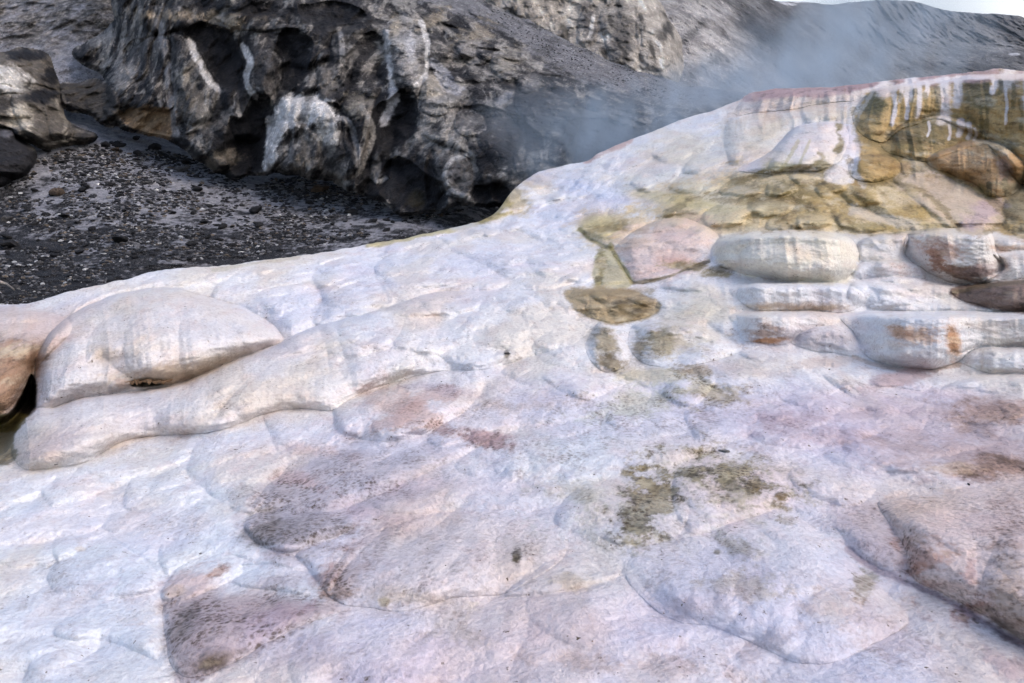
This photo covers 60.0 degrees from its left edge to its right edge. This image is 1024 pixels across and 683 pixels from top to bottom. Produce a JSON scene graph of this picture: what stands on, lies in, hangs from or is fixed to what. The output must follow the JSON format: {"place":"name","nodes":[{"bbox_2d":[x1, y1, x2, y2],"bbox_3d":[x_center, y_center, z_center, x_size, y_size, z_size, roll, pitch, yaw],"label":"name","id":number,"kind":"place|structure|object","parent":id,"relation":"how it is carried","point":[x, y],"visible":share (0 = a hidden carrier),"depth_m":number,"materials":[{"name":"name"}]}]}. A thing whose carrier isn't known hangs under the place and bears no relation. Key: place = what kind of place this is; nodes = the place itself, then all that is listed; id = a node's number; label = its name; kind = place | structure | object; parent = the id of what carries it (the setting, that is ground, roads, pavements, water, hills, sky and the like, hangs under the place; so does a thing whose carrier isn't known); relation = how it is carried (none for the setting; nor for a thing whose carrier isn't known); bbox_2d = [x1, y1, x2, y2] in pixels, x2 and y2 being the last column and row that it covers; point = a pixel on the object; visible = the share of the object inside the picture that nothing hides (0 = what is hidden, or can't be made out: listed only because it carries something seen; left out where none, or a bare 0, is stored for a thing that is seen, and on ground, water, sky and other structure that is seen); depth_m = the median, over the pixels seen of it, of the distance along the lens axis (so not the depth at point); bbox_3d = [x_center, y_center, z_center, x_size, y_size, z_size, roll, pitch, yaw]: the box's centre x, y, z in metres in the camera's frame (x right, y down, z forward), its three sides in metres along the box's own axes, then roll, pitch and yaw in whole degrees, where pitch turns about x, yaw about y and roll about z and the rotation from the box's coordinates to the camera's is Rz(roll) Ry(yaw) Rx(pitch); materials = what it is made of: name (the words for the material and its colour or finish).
{"place":"outdoors","nodes":[
{"label":"outdoors","id":0,"kind":"place"},
{"bbox_2d":[0,23,94,81],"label":"gravel","id":1,"kind":"structure","parent":0,"point":[43,50],"depth_m":24.45,"materials":[{"name":"grey gravel"}]},
{"bbox_2d":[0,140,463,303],"bbox_3d":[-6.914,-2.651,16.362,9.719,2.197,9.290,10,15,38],"label":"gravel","id":2,"kind":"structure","parent":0,"point":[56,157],"depth_m":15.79,"materials":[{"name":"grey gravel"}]},
{"bbox_2d":[0,0,498,303],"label":"scree slope","id":3,"kind":"structure","parent":0,"point":[67,27],"depth_m":16.52,"materials":[{"name":"grey gravel"}]},
{"bbox_2d":[0,234,12,238],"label":"stone","id":4,"kind":"object","parent":3,"relation":"on","point":[6,236],"visible":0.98,"depth_m":13.82,"materials":[{"name":"grey stone"}]},
{"bbox_2d":[0,215,13,221],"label":"stone","id":5,"kind":"object","parent":3,"relation":"on","point":[5,218],"visible":1,"depth_m":14.95,"materials":[{"name":"grey stone"}]},
{"bbox_2d":[0,280,14,290],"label":"twig","id":6,"kind":"object","parent":3,"relation":"on","point":[5,284],"visible":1,"depth_m":11.18,"materials":[{"name":"wood"}]},
{"bbox_2d":[0,240,20,247],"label":"stone","id":7,"kind":"object","parent":3,"relation":"on","point":[11,243],"visible":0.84,"depth_m":13.23,"materials":[{"name":"black stone"}]},
{"bbox_2d":[0,128,36,186],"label":"rock outcrop","id":8,"kind":"object","parent":3,"relation":"on","point":[18,158],"visible":0.98,"depth_m":17.24,"materials":[{"name":"grey stone"}]},
{"bbox_2d":[30,221,38,225],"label":"stone","id":9,"kind":"object","parent":3,"relation":"on","point":[33,223],"visible":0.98,"depth_m":14.73,"materials":[{"name":"grey stone"}]},
{"bbox_2d":[35,261,43,264],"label":"stone","id":10,"kind":"object","parent":3,"relation":"on","point":[39,262],"visible":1,"depth_m":12.41,"materials":[{"name":"grey stone"}]},
{"bbox_2d":[0,47,97,150],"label":"rock outcrop","id":11,"kind":"object","parent":3,"relation":"on","point":[31,110],"visible":1,"depth_m":19.30,"materials":[{"name":"grey stone"}]},
{"bbox_2d":[50,252,58,256],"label":"stone","id":12,"kind":"object","parent":3,"relation":"on","point":[52,254],"visible":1,"depth_m":12.91,"materials":[{"name":"grey stone"}]},
{"bbox_2d":[50,249,60,252],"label":"stone","id":13,"kind":"object","parent":3,"relation":"on","point":[55,250],"visible":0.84,"depth_m":13.14,"materials":[{"name":"grey stone"}]},
{"bbox_2d":[49,188,65,195],"bbox_3d":[-8.449,-2.776,16.449,0.267,0.151,0.214,6,13,25],"label":"stone","id":14,"kind":"object","parent":3,"relation":"on","point":[57,191],"visible":0.98,"depth_m":16.38,"materials":[{"name":"brown stone"}]},
{"bbox_2d":[58,214,69,217],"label":"stone","id":15,"kind":"object","parent":3,"relation":"on","point":[64,215],"visible":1,"depth_m":15.11,"materials":[{"name":"black stone"}]},
{"bbox_2d":[74,156,84,159],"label":"stone","id":16,"kind":"object","parent":3,"relation":"on","point":[78,157],"visible":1,"depth_m":18.96,"materials":[{"name":"grey stone"}]},
{"bbox_2d":[75,249,84,253],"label":"stone","id":17,"kind":"object","parent":3,"relation":"on","point":[79,251],"visible":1,"depth_m":13.03,"materials":[{"name":"grey stone"}]},
{"bbox_2d":[78,187,86,191],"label":"stone","id":18,"kind":"object","parent":3,"relation":"on","point":[82,189],"visible":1,"depth_m":16.55,"materials":[{"name":"black stone"}]},
{"bbox_2d":[59,78,119,127],"bbox_3d":[-10.100,-5.730,21.080,1.223,1.321,3.899,-7,14,-30],"label":"rock outcrop","id":19,"kind":"object","parent":3,"relation":"on","point":[91,97],"visible":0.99,"depth_m":20.94,"materials":[{"name":"grey stone"}]},
{"bbox_2d":[101,141,109,146],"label":"stone","id":20,"kind":"object","parent":3,"relation":"on","point":[105,144],"visible":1,"depth_m":20.12,"materials":[{"name":"black stone"}]},
{"bbox_2d":[105,182,115,185],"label":"stone","id":21,"kind":"object","parent":3,"relation":"on","point":[109,184],"visible":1,"depth_m":17.18,"materials":[{"name":"grey stone"}]},
{"bbox_2d":[111,236,128,242],"bbox_3d":[-5.978,-1.544,13.541,0.236,0.132,0.348,-6,-4,-19],"label":"stone","id":22,"kind":"object","parent":3,"relation":"on","point":[118,239],"visible":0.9,"depth_m":13.45,"materials":[{"name":"black stone"}]},
{"bbox_2d":[113,142,126,146],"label":"stone","id":23,"kind":"object","parent":3,"relation":"on","point":[118,144],"visible":0.98,"depth_m":20.44,"materials":[{"name":"black stone"}]},
{"bbox_2d":[133,150,141,154],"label":"stone","id":24,"kind":"object","parent":3,"relation":"on","point":[137,152],"visible":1,"depth_m":20.13,"materials":[{"name":"black stone"}]},
{"bbox_2d":[148,143,161,149],"bbox_3d":[-8.414,-4.601,20.928,0.361,0.171,0.216,3,12,16],"label":"stone","id":25,"kind":"object","parent":3,"relation":"on","point":[155,145],"visible":1,"depth_m":20.85,"materials":[{"name":"black stone"}]},
{"bbox_2d":[173,165,189,171],"bbox_3d":[-7.208,-3.767,19.372,0.355,0.166,0.235,-17,13,-19],"label":"stone","id":26,"kind":"object","parent":3,"relation":"on","point":[181,168],"visible":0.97,"depth_m":19.31,"materials":[{"name":"black stone"}]},
{"bbox_2d":[180,158,191,162],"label":"stone","id":27,"kind":"object","parent":3,"relation":"on","point":[185,160],"visible":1,"depth_m":20.17,"materials":[{"name":"black stone"}]},
{"bbox_2d":[185,240,195,245],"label":"stone","id":28,"kind":"object","parent":3,"relation":"on","point":[190,243],"visible":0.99,"depth_m":13.48,"materials":[{"name":"grey stone"}]},
{"bbox_2d":[192,186,202,191],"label":"stone","id":29,"kind":"object","parent":3,"relation":"on","point":[197,189],"visible":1,"depth_m":17.64,"materials":[{"name":"black stone"}]},
{"bbox_2d":[219,223,226,228],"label":"stone","id":30,"kind":"object","parent":3,"relation":"on","point":[223,225],"visible":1,"depth_m":14.81,"materials":[{"name":"grey stone"}]},
{"bbox_2d":[31,222,442,298],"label":"gravel","id":31,"kind":"structure","parent":3,"relation":"on","point":[257,258],"depth_m":13.55,"materials":[{"name":"grey gravel"}]},
{"bbox_2d":[249,206,261,212],"bbox_3d":[-4.786,-2.442,16.513,0.230,0.155,0.380,-22,19,-27],"label":"stone","id":32,"kind":"object","parent":3,"relation":"on","point":[255,209],"visible":0.99,"depth_m":16.39,"materials":[{"name":"black stone"}]},
{"bbox_2d":[255,222,263,226],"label":"stone","id":33,"kind":"object","parent":3,"relation":"on","point":[258,224],"visible":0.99,"depth_m":15.23,"materials":[{"name":"grey stone"}]},
{"bbox_2d":[311,184,328,192],"bbox_3d":[-4.125,-3.277,19.076,0.300,0.208,0.414,3,12,13],"label":"stone","id":34,"kind":"object","parent":3,"relation":"on","point":[316,188],"visible":0.87,"depth_m":18.93,"materials":[{"name":"brown stone"}]},
{"bbox_2d":[344,208,357,213],"bbox_3d":[-3.072,-2.477,16.859,0.244,0.104,0.156,-8,14,-32],"label":"stone","id":35,"kind":"object","parent":3,"relation":"on","point":[350,211],"visible":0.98,"depth_m":16.81,"materials":[{"name":"grey stone"}]},
{"bbox_2d":[484,0,683,82],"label":"rock outcrop","id":36,"kind":"object","parent":3,"relation":"on","point":[643,36],"visible":0.62,"depth_m":32.29,"materials":[{"name":"grey stone"}]},
{"bbox_2d":[72,0,748,215],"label":"cliff","id":37,"kind":"structure","parent":0,"point":[406,107],"depth_m":18.61,"materials":[{"name":"grey stone"}]},
{"bbox_2d":[485,3,738,101],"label":"gravel","id":38,"kind":"structure","parent":37,"relation":"on","point":[572,59],"depth_m":22.20,"materials":[{"name":"grey gravel"}]},
{"bbox_2d":[0,68,1023,682],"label":"travertine slope","id":39,"kind":"structure","parent":0,"point":[606,472],"depth_m":4.90,"materials":[{"name":"white stone"}]},
{"bbox_2d":[0,304,71,417],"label":"travertine lobe","id":40,"kind":"object","parent":39,"relation":"on","point":[25,331],"visible":0.97,"depth_m":6.46,"materials":[{"name":"beige stone"}]},
{"bbox_2d":[32,287,282,409],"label":"travertine dome","id":41,"kind":"structure","parent":39,"relation":"on","point":[139,340],"depth_m":6.39,"materials":[{"name":"white stone"}]},
{"bbox_2d":[162,588,339,677],"bbox_3d":[-1.142,1.107,3.645,0.674,0.122,0.753,-10,16,-40],"label":"travertine lobe","id":42,"kind":"object","parent":39,"relation":"on","point":[207,631],"visible":0.98,"depth_m":3.49,"materials":[{"name":"stone"}]},
{"bbox_2d":[11,289,590,469],"bbox_3d":[-1.424,0.159,6.764,4.348,0.768,2.039,-5,13,-24],"label":"travertine roll","id":43,"kind":"object","parent":39,"relation":"on","point":[331,366],"visible":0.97,"depth_m":6.26,"materials":[{"name":"white stone"}]},
{"bbox_2d":[324,509,567,610],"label":"travertine dome","id":44,"kind":"structure","parent":39,"relation":"on","point":[403,567],"depth_m":3.83,"materials":[{"name":"white stone"}]},
{"bbox_2d":[585,321,630,371],"bbox_3d":[0.707,0.015,6.630,0.392,0.204,1.227,0,12,0],"label":"travertine lobe","id":45,"kind":"object","parent":39,"relation":"on","point":[608,352],"visible":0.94,"depth_m":6.36,"materials":[{"name":"white stone"}]},
{"bbox_2d":[564,288,658,322],"bbox_3d":[0.834,-0.315,7.472,0.831,0.201,1.183,0,12,0],"label":"travertine mound","id":46,"kind":"object","parent":39,"relation":"on","point":[611,305],"visible":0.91,"depth_m":7.26,"materials":[{"name":"brown stone"}]},
{"bbox_2d":[611,218,720,283],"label":"travertine dome","id":47,"kind":"structure","parent":39,"relation":"on","point":[655,250],"depth_m":8.40,"materials":[{"name":"stone"}]},
{"bbox_2d":[628,320,740,366],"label":"travertine dome","id":48,"kind":"structure","parent":39,"relation":"on","point":[665,343],"depth_m":6.38,"materials":[{"name":"white stone"}]},
{"bbox_2d":[624,510,908,664],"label":"travertine dome","id":49,"kind":"structure","parent":39,"relation":"on","point":[737,578],"depth_m":3.45,"materials":[{"name":"white stone"}]},
{"bbox_2d":[710,229,858,283],"bbox_3d":[2.413,-0.783,7.910,1.359,0.417,1.731,4,13,16],"label":"travertine dome","id":50,"kind":"object","parent":39,"relation":"on","point":[794,256],"visible":0.97,"depth_m":7.39,"materials":[{"name":"stone"}]},
{"bbox_2d":[736,311,841,344],"bbox_3d":[2.170,-0.135,6.732,0.985,0.238,0.860,0,12,0],"label":"terrace basin","id":51,"kind":"object","parent":39,"relation":"on","point":[778,327],"visible":0.94,"depth_m":6.42,"materials":[{"name":"stone"}]},
{"bbox_2d":[738,121,848,173],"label":"travertine dome","id":52,"kind":"structure","parent":39,"relation":"on","point":[816,146],"depth_m":10.10,"materials":[{"name":"white stone"}]},
{"bbox_2d":[733,87,856,115],"bbox_3d":[4.043,-3.405,12.591,1.841,0.494,1.573,6,14,28],"label":"terrace basin","id":53,"kind":"object","parent":39,"relation":"on","point":[776,99],"visible":0.95,"depth_m":12.23,"materials":[{"name":"stone"}]},
{"bbox_2d":[736,281,864,312],"bbox_3d":[2.368,-0.363,7.185,1.066,0.225,1.136,0,12,0],"label":"travertine lobe","id":54,"kind":"object","parent":39,"relation":"on","point":[833,297],"visible":0.98,"depth_m":6.98,"materials":[{"name":"stone"}]},
{"bbox_2d":[791,325,863,355],"bbox_3d":[2.347,0.003,6.429,0.612,0.205,0.418,-8,14,-33],"label":"travertine mound","id":55,"kind":"object","parent":39,"relation":"on","point":[836,339],"visible":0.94,"depth_m":6.32,"materials":[{"name":"white stone"}]},
{"bbox_2d":[848,153,900,182],"bbox_3d":[4.027,-1.934,9.855,0.592,0.366,1.113,10,16,39],"label":"travertine mound","id":56,"kind":"object","parent":39,"relation":"on","point":[873,167],"visible":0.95,"depth_m":9.56,"materials":[{"name":"beige stone"}]},
{"bbox_2d":[840,310,1023,368],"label":"travertine lobe","id":57,"kind":"object","parent":39,"relation":"on","point":[922,339],"visible":0.94,"depth_m":6.01,"materials":[{"name":"stone"}]},
{"bbox_2d":[881,116,988,161],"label":"travertine dome","id":58,"kind":"structure","parent":39,"relation":"on","point":[923,141],"depth_m":10.07,"materials":[{"name":"beige stone"}]},
{"bbox_2d":[852,71,1023,184],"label":"terrace wall","id":59,"kind":"structure","parent":39,"relation":"on","point":[991,106],"depth_m":10.44,"materials":[{"name":"stone"}]},
{"bbox_2d":[877,478,1023,639],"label":"travertine dome","id":60,"kind":"structure","parent":39,"relation":"on","point":[970,540],"depth_m":3.54,"materials":[{"name":"stone"}]},
{"bbox_2d":[903,227,1002,284],"bbox_3d":[3.950,-0.800,8.004,0.839,0.447,1.664,5,13,22],"label":"travertine lobe","id":61,"kind":"object","parent":39,"relation":"on","point":[966,255],"visible":0.96,"depth_m":7.40,"materials":[{"name":"stone"}]},
{"bbox_2d":[927,139,1023,196],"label":"travertine dome","id":62,"kind":"structure","parent":39,"relation":"on","point":[986,169],"depth_m":9.25,"materials":[{"name":"beige stone"}]},
{"bbox_2d":[950,279,1023,313],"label":"terrace basin","id":63,"kind":"object","parent":39,"relation":"on","point":[1004,296],"visible":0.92,"depth_m":6.87,"materials":[{"name":"stone"}]},
{"bbox_2d":[956,347,1023,373],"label":"travertine cushion","id":64,"kind":"object","parent":39,"relation":"on","point":[995,360],"visible":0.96,"depth_m":5.82,"materials":[{"name":"white stone"}]},
{"bbox_2d":[658,0,1023,92],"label":"hill","id":65,"kind":"structure","parent":0,"point":[747,46],"depth_m":51.32,"materials":[{"name":"grey stone"}]},
{"bbox_2d":[774,0,1023,16],"label":"sky","id":66,"kind":"structure","parent":0,"point":[1007,7],"materials":[{"name":"white"}]}
]}

